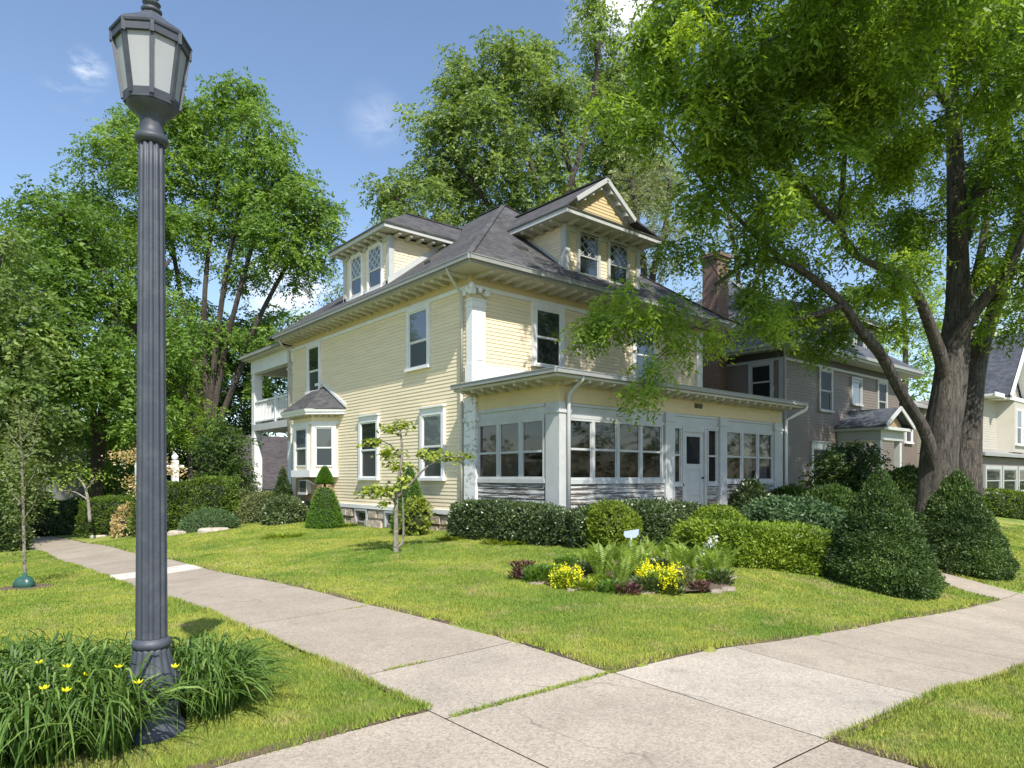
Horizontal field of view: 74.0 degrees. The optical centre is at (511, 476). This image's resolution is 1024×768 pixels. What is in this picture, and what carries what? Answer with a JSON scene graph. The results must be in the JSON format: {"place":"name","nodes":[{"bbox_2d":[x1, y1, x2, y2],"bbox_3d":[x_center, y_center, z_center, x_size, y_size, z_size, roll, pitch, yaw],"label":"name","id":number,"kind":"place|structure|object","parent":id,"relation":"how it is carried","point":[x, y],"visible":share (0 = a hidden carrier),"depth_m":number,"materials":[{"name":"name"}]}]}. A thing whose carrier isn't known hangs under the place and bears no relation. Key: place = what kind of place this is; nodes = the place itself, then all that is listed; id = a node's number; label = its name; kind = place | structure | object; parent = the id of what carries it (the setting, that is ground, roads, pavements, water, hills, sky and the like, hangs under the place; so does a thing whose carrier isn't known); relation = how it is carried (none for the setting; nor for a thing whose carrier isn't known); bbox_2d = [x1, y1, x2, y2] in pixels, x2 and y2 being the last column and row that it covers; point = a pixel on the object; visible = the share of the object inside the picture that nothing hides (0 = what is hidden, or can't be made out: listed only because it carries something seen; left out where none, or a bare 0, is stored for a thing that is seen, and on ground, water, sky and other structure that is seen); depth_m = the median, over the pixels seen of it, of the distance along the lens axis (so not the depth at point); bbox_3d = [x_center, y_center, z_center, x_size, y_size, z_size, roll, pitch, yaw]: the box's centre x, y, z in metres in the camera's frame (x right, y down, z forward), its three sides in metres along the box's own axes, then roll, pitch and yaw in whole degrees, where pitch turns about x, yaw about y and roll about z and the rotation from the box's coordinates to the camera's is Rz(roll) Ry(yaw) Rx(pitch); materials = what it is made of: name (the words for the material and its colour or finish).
{"place":"outdoors","nodes":[
{"label":"outdoors","id":0,"kind":"place"},
{"bbox_2d":[27,536,919,767],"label":"sidewalk","id":1,"kind":"structure","parent":0,"point":[369,639],"depth_m":6.56,"materials":[{"name":"concrete"}]},
{"bbox_2d":[347,605,609,716],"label":"weeds","id":2,"kind":"object","parent":1,"relation":"on","point":[544,690],"visible":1,"depth_m":5.05,"materials":[{"name":"green plant"}]},
{"bbox_2d":[0,483,1023,767],"bbox_3d":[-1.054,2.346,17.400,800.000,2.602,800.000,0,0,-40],"label":"ground","id":3,"kind":"structure","parent":0,"point":[544,637],"depth_m":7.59,"materials":[{"name":"green plant"}]},
{"bbox_2d":[0,499,35,551],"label":"dark bush","id":4,"kind":"object","parent":3,"relation":"on","point":[8,544],"visible":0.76,"depth_m":23.78,"materials":[{"name":"green plant"}]},
{"bbox_2d":[0,584,52,590],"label":"soil patch","id":5,"kind":"object","parent":3,"relation":"on","point":[12,588],"visible":0.49,"depth_m":12.12,"materials":[{"name":"brown soil"}]},
{"bbox_2d":[0,389,61,587],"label":"elm sapling","id":6,"kind":"object","parent":5,"relation":"on","point":[24,580],"visible":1,"depth_m":12.18,"materials":[{"name":"green plant"}]},
{"bbox_2d":[0,217,93,524],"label":"maple tree","id":7,"kind":"object","parent":3,"relation":"on","point":[13,370],"visible":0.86,"depth_m":26.82,"materials":[{"name":"green plant"}]},
{"bbox_2d":[13,495,85,536],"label":"juniper hedge","id":8,"kind":"object","parent":3,"relation":"on","point":[63,522],"visible":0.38,"depth_m":32.95,"materials":[{"name":"green plant"}]},
{"bbox_2d":[36,423,108,499],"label":"grey cottage","id":9,"kind":"structure","parent":3,"relation":"on","point":[58,495],"depth_m":44.67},
{"bbox_2d":[36,463,113,521],"bbox_3d":[-17.377,0.624,26.932,3.012,2.340,1.751,0,0,14],"label":"redbud sapling","id":10,"kind":"object","parent":3,"relation":"on","point":[88,502],"visible":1,"depth_m":26.96,"materials":[{"name":"green plant"}]},
{"bbox_2d":[72,494,134,538],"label":"yew hedge","id":11,"kind":"object","parent":3,"relation":"on","point":[103,508],"visible":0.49,"depth_m":28.14,"materials":[{"name":"green plant"}]},
{"bbox_2d":[0,172,226,498],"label":"leaning shade tree","id":12,"kind":"object","parent":3,"relation":"on","point":[67,260],"visible":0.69,"depth_m":31.80,"materials":[{"name":"green plant"}]},
{"bbox_2d":[0,627,234,767],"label":"daylily patch","id":13,"kind":"object","parent":3,"relation":"on","point":[69,701],"visible":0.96,"depth_m":3.80,"materials":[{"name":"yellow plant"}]},
{"bbox_2d":[109,500,135,538],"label":"shrub","id":14,"kind":"object","parent":3,"relation":"on","point":[121,519],"visible":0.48,"depth_m":26.22,"materials":[{"name":"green plant"}]},
{"bbox_2d":[3,304,286,496],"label":"elm tree","id":15,"kind":"object","parent":3,"relation":"on","point":[245,426],"visible":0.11,"depth_m":44.08,"materials":[{"name":"green plant"}]},
{"bbox_2d":[100,442,195,498],"bbox_3d":[-12.562,-0.035,23.530,3.164,2.702,1.662,0,0,-1],"label":"japanese maple","id":16,"kind":"object","parent":3,"relation":"on","point":[132,457],"visible":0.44,"depth_m":23.43,"materials":[{"name":"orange plant"}]},
{"bbox_2d":[108,0,192,744],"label":"street lamp","id":17,"kind":"object","parent":3,"relation":"on","point":[152,50],"visible":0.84,"depth_m":4.13,"materials":[{"name":"metal"}]},
{"bbox_2d":[125,474,243,536],"bbox_3d":[-12.248,1.075,25.500,4.216,2.380,2.726,0,0,1],"label":"yew hedge","id":18,"kind":"object","parent":3,"relation":"on","point":[184,498],"visible":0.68,"depth_m":24.64,"materials":[{"name":"green plant"}]},
{"bbox_2d":[166,364,229,479],"bbox_3d":[-15.801,-1.349,33.102,4.544,8.403,2.679,0,0,1],"label":"drooping locust tree","id":19,"kind":"object","parent":3,"relation":"on","point":[194,424],"visible":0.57,"depth_m":32.88,"materials":[{"name":"green plant"}]},
{"bbox_2d":[48,66,352,474],"bbox_3d":[-17.864,-9.760,38.441,18.368,25.963,8.876,0,0,14],"label":"honey locust tree","id":20,"kind":"object","parent":3,"relation":"on","point":[255,229],"visible":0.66,"depth_m":37.49,"materials":[{"name":"green plant"}]},
{"bbox_2d":[175,506,240,532],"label":"spirea bush","id":21,"kind":"object","parent":3,"relation":"on","point":[195,521],"visible":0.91,"depth_m":23.19,"materials":[{"name":"green plant"}]},
{"bbox_2d":[114,626,317,719],"bbox_3d":[-2.137,1.360,4.711,1.492,0.508,1.699,0,0,-40],"label":"daylily patch","id":22,"kind":"object","parent":3,"relation":"on","point":[222,661],"visible":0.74,"depth_m":4.50,"materials":[{"name":"green plant"}]},
{"bbox_2d":[184,414,265,492],"bbox_3d":[-11.819,-0.257,27.949,2.879,4.593,2.877,0,0,-40],"label":"hazel bush","id":23,"kind":"object","parent":3,"relation":"on","point":[222,445],"visible":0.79,"depth_m":27.73,"materials":[{"name":"green plant"}]},
{"bbox_2d":[215,435,287,491],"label":"garage","id":24,"kind":"structure","parent":3,"relation":"on","point":[274,453],"depth_m":37.00,"materials":[{"name":"grey"}]},
{"bbox_2d":[234,489,273,523],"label":"boxwood bush","id":25,"kind":"object","parent":3,"relation":"on","point":[249,508],"visible":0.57,"depth_m":25.25,"materials":[{"name":"green plant"}]},
{"bbox_2d":[270,465,293,497],"bbox_3d":[-8.484,0.679,25.041,1.215,2.247,1.144,0,0,11],"label":"spruce cone","id":26,"kind":"object","parent":3,"relation":"on","point":[282,486],"visible":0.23,"depth_m":24.90,"materials":[{"name":"green plant"}]},
{"bbox_2d":[259,493,308,525],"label":"variegated bush","id":27,"kind":"object","parent":3,"relation":"on","point":[284,509],"visible":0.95,"depth_m":23.43,"materials":[{"name":"green plant"}]},
{"bbox_2d":[304,465,344,528],"bbox_3d":[-5.949,0.660,21.597,1.307,2.092,1.291,0,0,-40],"label":"topiary cone","id":28,"kind":"object","parent":3,"relation":"on","point":[324,510],"visible":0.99,"depth_m":21.30,"materials":[{"name":"green plant"}]},
{"bbox_2d":[390,462,429,533],"bbox_3d":[-2.792,0.580,18.501,1.123,2.042,1.112,0,0,32],"label":"topiary cone","id":29,"kind":"object","parent":3,"relation":"on","point":[413,490],"visible":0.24,"depth_m":18.30,"materials":[{"name":"green plant"}]},
{"bbox_2d":[353,418,475,551],"bbox_3d":[-1.997,0.243,13.859,2.508,2.898,0.883,0,0,0],"label":"magnolia sapling","id":30,"kind":"object","parent":3,"relation":"on","point":[378,491],"visible":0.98,"depth_m":13.81,"materials":[{"name":"green plant"}]},
{"bbox_2d":[398,495,436,535],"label":"hydrangea bush","id":31,"kind":"object","parent":3,"relation":"on","point":[417,516],"visible":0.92,"depth_m":17.36,"materials":[{"name":"green plant"}]},
{"bbox_2d":[350,24,603,228],"bbox_3d":[-1.748,-10.989,36.197,13.549,25.803,7.582,0,0,-4],"label":"cottonwood tree","id":32,"kind":"object","parent":3,"relation":"on","point":[444,181],"visible":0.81,"depth_m":35.10,"materials":[{"name":"green plant"}]},
{"bbox_2d":[440,497,571,545],"bbox_3d":[-0.150,0.993,15.084,1.097,1.092,3.694,0,0,-45],"label":"privet hedge","id":33,"kind":"object","parent":3,"relation":"on","point":[540,524],"visible":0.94,"depth_m":14.55,"materials":[{"name":"green plant"}]},
{"bbox_2d":[1,544,1023,767],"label":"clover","id":34,"kind":"object","parent":3,"relation":"on","point":[523,631],"visible":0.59,"depth_m":7.69,"materials":[{"name":"green plant"}]},
{"bbox_2d":[239,175,807,540],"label":"yellow house","id":35,"kind":"structure","parent":3,"relation":"on","point":[443,336],"depth_m":19.27,"materials":[{"name":"paint"}]},
{"bbox_2d":[293,424,308,469],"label":"window","id":36,"kind":"structure","parent":35,"relation":"in","point":[300,432],"depth_m":23.86,"materials":[{"name":"white paint"}]},
{"bbox_2d":[305,341,320,394],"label":"window","id":37,"kind":"structure","parent":35,"relation":"in","point":[313,351],"depth_m":24.63,"materials":[{"name":"white paint"}]},
{"bbox_2d":[312,424,336,469],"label":"window","id":38,"kind":"structure","parent":35,"relation":"in","point":[324,436],"depth_m":23.19,"materials":[{"name":"white paint"}]},
{"bbox_2d":[347,251,363,300],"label":"window","id":39,"kind":"structure","parent":35,"relation":"in","point":[356,273],"depth_m":22.11,"materials":[{"name":"white paint"}]},
{"bbox_2d":[356,413,379,479],"bbox_3d":[-4.539,-0.932,21.440,0.130,2.065,1.330,0,0,-40],"label":"window","id":40,"kind":"structure","parent":35,"relation":"in","point":[368,467],"depth_m":21.46,"materials":[{"name":"white paint"}]},
{"bbox_2d":[365,240,383,293],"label":"window","id":41,"kind":"structure","parent":35,"relation":"in","point":[375,255],"depth_m":21.15,"materials":[{"name":"white paint"}]},
{"bbox_2d":[404,302,430,372],"bbox_3d":[-2.675,-3.925,19.225,0.130,1.790,1.240,0,0,-40],"label":"window","id":42,"kind":"structure","parent":35,"relation":"in","point":[418,327],"depth_m":19.22,"materials":[{"name":"white paint"}]},
{"bbox_2d":[417,404,445,480],"bbox_3d":[-2.208,-0.922,18.670,0.130,2.045,1.250,0,0,-40],"label":"window","id":43,"kind":"structure","parent":35,"relation":"in","point":[432,419],"depth_m":18.64,"materials":[{"name":"white paint"}]},
{"bbox_2d":[478,423,497,478],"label":"window","id":44,"kind":"structure","parent":35,"relation":"in","point":[487,433],"depth_m":16.87,"materials":[{"name":"grey glass"}]},
{"bbox_2d":[498,421,519,478],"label":"window","id":45,"kind":"structure","parent":35,"relation":"in","point":[508,432],"depth_m":16.25,"materials":[{"name":"grey glass"}]},
{"bbox_2d":[520,418,544,478],"bbox_3d":[0.490,-0.640,15.602,0.095,1.360,0.820,0,0,-40],"label":"window","id":46,"kind":"structure","parent":35,"relation":"in","point":[532,432],"depth_m":15.61,"materials":[{"name":"grey glass"}]},
{"bbox_2d":[530,302,564,367],"bbox_3d":[1.035,-3.935,19.073,1.290,1.770,0.130,0,0,-40],"label":"window","id":47,"kind":"structure","parent":35,"relation":"in","point":[547,321],"depth_m":19.06,"materials":[{"name":"black glass"}]},
{"bbox_2d":[571,418,593,479],"bbox_3d":[1.521,-0.630,15.414,0.860,1.380,0.095,0,0,-40],"label":"window","id":48,"kind":"structure","parent":35,"relation":"in","point":[582,430],"depth_m":15.47,"materials":[{"name":"white paint"}]},
{"bbox_2d":[576,228,602,279],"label":"window","id":49,"kind":"structure","parent":35,"relation":"in","point":[588,249],"depth_m":20.12,"materials":[{"name":"white glass"}]},
{"bbox_2d":[594,420,617,479],"bbox_3d":[2.179,-0.630,15.968,0.860,1.380,0.095,0,0,-40],"label":"window","id":50,"kind":"structure","parent":35,"relation":"in","point":[605,432],"depth_m":15.98,"materials":[{"name":"glass"}]},
{"bbox_2d":[607,238,629,286],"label":"window","id":51,"kind":"structure","parent":35,"relation":"in","point":[618,258],"depth_m":20.96,"materials":[{"name":"grey glass"}]},
{"bbox_2d":[618,422,641,479],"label":"window","id":52,"kind":"structure","parent":35,"relation":"in","point":[629,443],"depth_m":16.53,"materials":[{"name":"grey glass"}]},
{"bbox_2d":[631,327,657,380],"bbox_3d":[4.278,-3.935,21.804,1.290,1.770,0.130,0,0,-40],"label":"window","id":53,"kind":"structure","parent":35,"relation":"in","point":[642,349],"depth_m":21.74,"materials":[{"name":"white paint"}]},
{"bbox_2d":[642,424,662,478],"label":"window","id":54,"kind":"structure","parent":35,"relation":"in","point":[652,435],"depth_m":17.10,"materials":[{"name":"clear glass"}]},
{"bbox_2d":[675,426,681,483],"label":"window","id":55,"kind":"structure","parent":35,"relation":"in","point":[678,430],"depth_m":17.79,"materials":[{"name":"glass"}]},
{"bbox_2d":[685,432,703,505],"bbox_3d":[4.870,-0.110,18.205,0.900,2.180,0.119,0,0,-40],"label":"door","id":56,"kind":"structure","parent":35,"relation":"in","point":[694,477],"depth_m":18.25,"materials":[{"name":"white paint"}]},
{"bbox_2d":[707,429,717,482],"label":"window","id":57,"kind":"structure","parent":35,"relation":"in","point":[712,434],"depth_m":18.79,"materials":[{"name":"glass"}]},
{"bbox_2d":[727,430,742,480],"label":"window","id":58,"kind":"structure","parent":35,"relation":"in","point":[734,438],"depth_m":19.51,"materials":[{"name":"clear glass"}]},
{"bbox_2d":[743,432,757,479],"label":"window","id":59,"kind":"structure","parent":35,"relation":"in","point":[750,439],"depth_m":20.05,"materials":[{"name":"clear glass"}]},
{"bbox_2d":[758,433,772,479],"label":"window","id":60,"kind":"structure","parent":35,"relation":"in","point":[765,440],"depth_m":20.59,"materials":[{"name":"white paint"}]},
{"bbox_2d":[580,496,642,549],"bbox_3d":[1.998,0.973,13.772,1.325,1.204,1.318,0,0,13],"label":"round bush","id":61,"kind":"object","parent":3,"relation":"on","point":[611,521],"visible":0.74,"depth_m":13.38,"materials":[{"name":"green plant"}]},
{"bbox_2d":[513,560,730,590],"bbox_3d":[1.823,1.535,10.745,3.372,0.136,3.013,0,0,-40],"label":"soil bed","id":62,"kind":"object","parent":3,"relation":"on","point":[712,585],"visible":0.06,"depth_m":10.06,"materials":[{"name":"brown soil"}]},
{"bbox_2d":[521,563,559,582],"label":"daylily tuft","id":63,"kind":"object","parent":62,"relation":"on","point":[541,572],"visible":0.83,"depth_m":9.89,"materials":[{"name":"green plant"}]},
{"bbox_2d":[548,563,584,589],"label":"yellow flower plant","id":64,"kind":"object","parent":62,"relation":"on","point":[564,577],"visible":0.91,"depth_m":9.42,"materials":[{"name":"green plant"}]},
{"bbox_2d":[573,539,631,574],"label":"fern plant","id":65,"kind":"object","parent":62,"relation":"on","point":[598,567],"visible":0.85,"depth_m":10.15,"materials":[{"name":"green plant"}]},
{"bbox_2d":[595,577,627,593],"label":"ground cover plant","id":66,"kind":"object","parent":62,"relation":"on","point":[608,583],"visible":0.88,"depth_m":9.13,"materials":[{"name":"green plant"}]},
{"bbox_2d":[593,551,641,583],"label":"fern plant","id":67,"kind":"object","parent":62,"relation":"on","point":[616,569],"visible":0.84,"depth_m":9.69,"materials":[{"name":"green plant"}]},
{"bbox_2d":[608,541,655,573],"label":"fern plant","id":68,"kind":"object","parent":62,"relation":"on","point":[636,561],"visible":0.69,"depth_m":10.18,"materials":[{"name":"green plant"}]},
{"bbox_2d":[628,575,660,593],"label":"ground cover plant","id":69,"kind":"object","parent":62,"relation":"on","point":[643,582],"visible":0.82,"depth_m":9.22,"materials":[{"name":"green plant"}]},
{"bbox_2d":[637,557,684,594],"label":"yellow flower plant","id":70,"kind":"object","parent":62,"relation":"on","point":[662,573],"visible":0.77,"depth_m":9.30,"materials":[{"name":"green plant"}]},
{"bbox_2d":[650,541,707,579],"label":"fern plant","id":71,"kind":"object","parent":62,"relation":"on","point":[686,558],"visible":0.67,"depth_m":10.06,"materials":[{"name":"green plant"}]},
{"bbox_2d":[706,568,734,584],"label":"ground cover plant","id":72,"kind":"object","parent":62,"relation":"on","point":[724,577],"visible":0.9,"depth_m":10.12,"materials":[{"name":"green plant"}]},
{"bbox_2d":[700,542,746,571],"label":"fern plant","id":73,"kind":"object","parent":62,"relation":"on","point":[729,562],"visible":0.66,"depth_m":10.32,"materials":[{"name":"green plant"}]},
{"bbox_2d":[557,0,696,225],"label":"poplar tree","id":74,"kind":"object","parent":3,"relation":"on","point":[606,78],"visible":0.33,"depth_m":39.48,"materials":[{"name":"green plant"}]},
{"bbox_2d":[556,497,709,547],"bbox_3d":[2.931,1.008,15.071,4.793,1.150,1.190,0,0,-40],"label":"privet hedge","id":75,"kind":"object","parent":3,"relation":"on","point":[659,517],"visible":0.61,"depth_m":14.60,"materials":[{"name":"green plant"}]},
{"bbox_2d":[592,134,705,290],"bbox_3d":[6.296,-6.910,31.076,4.699,17.127,5.585,0,0,-14],"label":"silver willow tree","id":76,"kind":"object","parent":3,"relation":"on","point":[663,231],"visible":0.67,"depth_m":30.73,"materials":[{"name":"green plant"}]},
{"bbox_2d":[685,501,747,539],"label":"yew bush","id":77,"kind":"object","parent":3,"relation":"on","point":[720,511],"visible":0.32,"depth_m":15.00,"materials":[{"name":"green plant"}]},
{"bbox_2d":[727,475,773,515],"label":"climbing rose bush","id":78,"kind":"object","parent":3,"relation":"on","point":[748,490],"visible":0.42,"depth_m":18.78,"materials":[{"name":"green plant"}]},
{"bbox_2d":[666,515,838,575],"bbox_3d":[4.780,1.311,12.911,3.603,1.208,1.830,0,0,-2],"label":"yew hedge","id":79,"kind":"object","parent":3,"relation":"on","point":[796,547],"visible":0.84,"depth_m":12.24,"materials":[{"name":"green plant"}]},
{"bbox_2d":[657,109,883,300],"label":"backyard ash tree","id":80,"kind":"object","parent":3,"relation":"on","point":[730,226],"visible":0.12,"depth_m":41.99,"materials":[{"name":"green plant"}]},
{"bbox_2d":[555,0,1023,517],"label":"old locust tree","id":81,"kind":"object","parent":3,"relation":"on","point":[871,65],"visible":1,"depth_m":15.11,"materials":[{"name":"green plant"}]},
{"bbox_2d":[770,484,809,497],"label":"rhododendron bush","id":82,"kind":"object","parent":3,"relation":"on","point":[794,490],"visible":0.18,"depth_m":20.16,"materials":[{"name":"green plant"}]},
{"bbox_2d":[738,494,846,531],"bbox_3d":[7.218,1.077,16.977,3.110,1.370,3.173,0,0,-40],"label":"juniper bush","id":83,"kind":"object","parent":3,"relation":"on","point":[784,508],"visible":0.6,"depth_m":16.32,"materials":[{"name":"green plant"}]},
{"bbox_2d":[696,250,923,487],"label":"taupe house","id":84,"kind":"structure","parent":3,"relation":"on","point":[851,401],"depth_m":27.45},
{"bbox_2d":[748,360,773,397],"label":"window","id":85,"kind":"structure","parent":84,"relation":"in","point":[760,374],"depth_m":26.34,"materials":[{"name":"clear glass"}]},
{"bbox_2d":[810,441,831,482],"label":"window","id":86,"kind":"structure","parent":84,"relation":"in","point":[816,447],"depth_m":27.32,"materials":[{"name":"clear glass"}]},
{"bbox_2d":[817,367,834,412],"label":"window","id":87,"kind":"structure","parent":84,"relation":"in","point":[825,378],"depth_m":27.82,"materials":[{"name":"clear glass"}]},
{"bbox_2d":[850,376,863,406],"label":"window","id":88,"kind":"structure","parent":84,"relation":"in","point":[856,384],"depth_m":29.68,"materials":[{"name":"clear glass"}]},
{"bbox_2d":[876,380,887,408],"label":"window","id":89,"kind":"structure","parent":84,"relation":"in","point":[882,386],"depth_m":31.42,"materials":[{"name":"clear glass"}]},
{"bbox_2d":[799,482,857,511],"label":"viburnum bush","id":90,"kind":"object","parent":3,"relation":"on","point":[836,494],"visible":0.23,"depth_m":17.75,"materials":[{"name":"green plant"}]},
{"bbox_2d":[789,439,891,493],"bbox_3d":[11.053,0.370,22.380,3.907,3.221,2.514,0,0,-10],"label":"lilac bush","id":91,"kind":"object","parent":3,"relation":"on","point":[846,474],"visible":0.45,"depth_m":22.07,"materials":[{"name":"green plant"}]},
{"bbox_2d":[819,464,949,600],"bbox_3d":[6.490,0.970,12.014,2.066,2.429,2.088,0,0,-40],"label":"yew cone","id":92,"kind":"object","parent":3,"relation":"on","point":[880,545],"visible":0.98,"depth_m":11.48,"materials":[{"name":"green plant"}]},
{"bbox_2d":[887,462,917,515],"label":"dogwood bush","id":93,"kind":"object","parent":3,"relation":"on","point":[905,478],"visible":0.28,"depth_m":20.98,"materials":[{"name":"green plant"}]},
{"bbox_2d":[867,239,1022,398],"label":"distant linden tree","id":94,"kind":"object","parent":3,"relation":"on","point":[906,355],"visible":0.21,"depth_m":51.82,"materials":[{"name":"green plant"}]},
{"bbox_2d":[899,330,1023,495],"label":"cream house","id":95,"kind":"structure","parent":3,"relation":"on","point":[1003,438],"depth_m":35.64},
{"bbox_2d":[984,465,1001,493],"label":"window","id":96,"kind":"structure","parent":95,"relation":"in","point":[992,474],"depth_m":32.45,"materials":[{"name":"clear glass"}]},
{"bbox_2d":[1002,466,1017,489],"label":"window","id":97,"kind":"structure","parent":95,"relation":"in","point":[1009,474],"depth_m":34.29,"materials":[{"name":"clear glass"}]},
{"bbox_2d":[1015,408,1023,445],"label":"window","id":98,"kind":"structure","parent":95,"relation":"in","point":[1018,412],"depth_m":36.02,"materials":[{"name":"white paint"}]},
{"bbox_2d":[914,466,1020,581],"bbox_3d":[9.671,0.981,14.792,2.301,2.450,2.385,0,0,-40],"label":"yew cone","id":99,"kind":"object","parent":3,"relation":"on","point":[964,535],"visible":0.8,"depth_m":14.17,"materials":[{"name":"green plant"}]},
{"bbox_2d":[983,487,1023,519],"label":"boxwood hedge","id":100,"kind":"object","parent":3,"relation":"on","point":[1007,505],"visible":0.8,"depth_m":26.51,"materials":[{"name":"green plant"}]},
{"bbox_2d":[0,0,1023,480],"label":"sky","id":101,"kind":"structure","parent":0,"point":[334,69],"materials":[{"name":"blue"}]},
{"bbox_2d":[213,591,1023,767],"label":"pavement","id":102,"kind":"structure","parent":0,"point":[612,720],"depth_m":4.74,"materials":[{"name":"concrete"}]},
{"bbox_2d":[942,573,1017,598],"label":"path","id":103,"kind":"structure","parent":0,"point":[975,587],"depth_m":13.12,"materials":[{"name":"concrete"}]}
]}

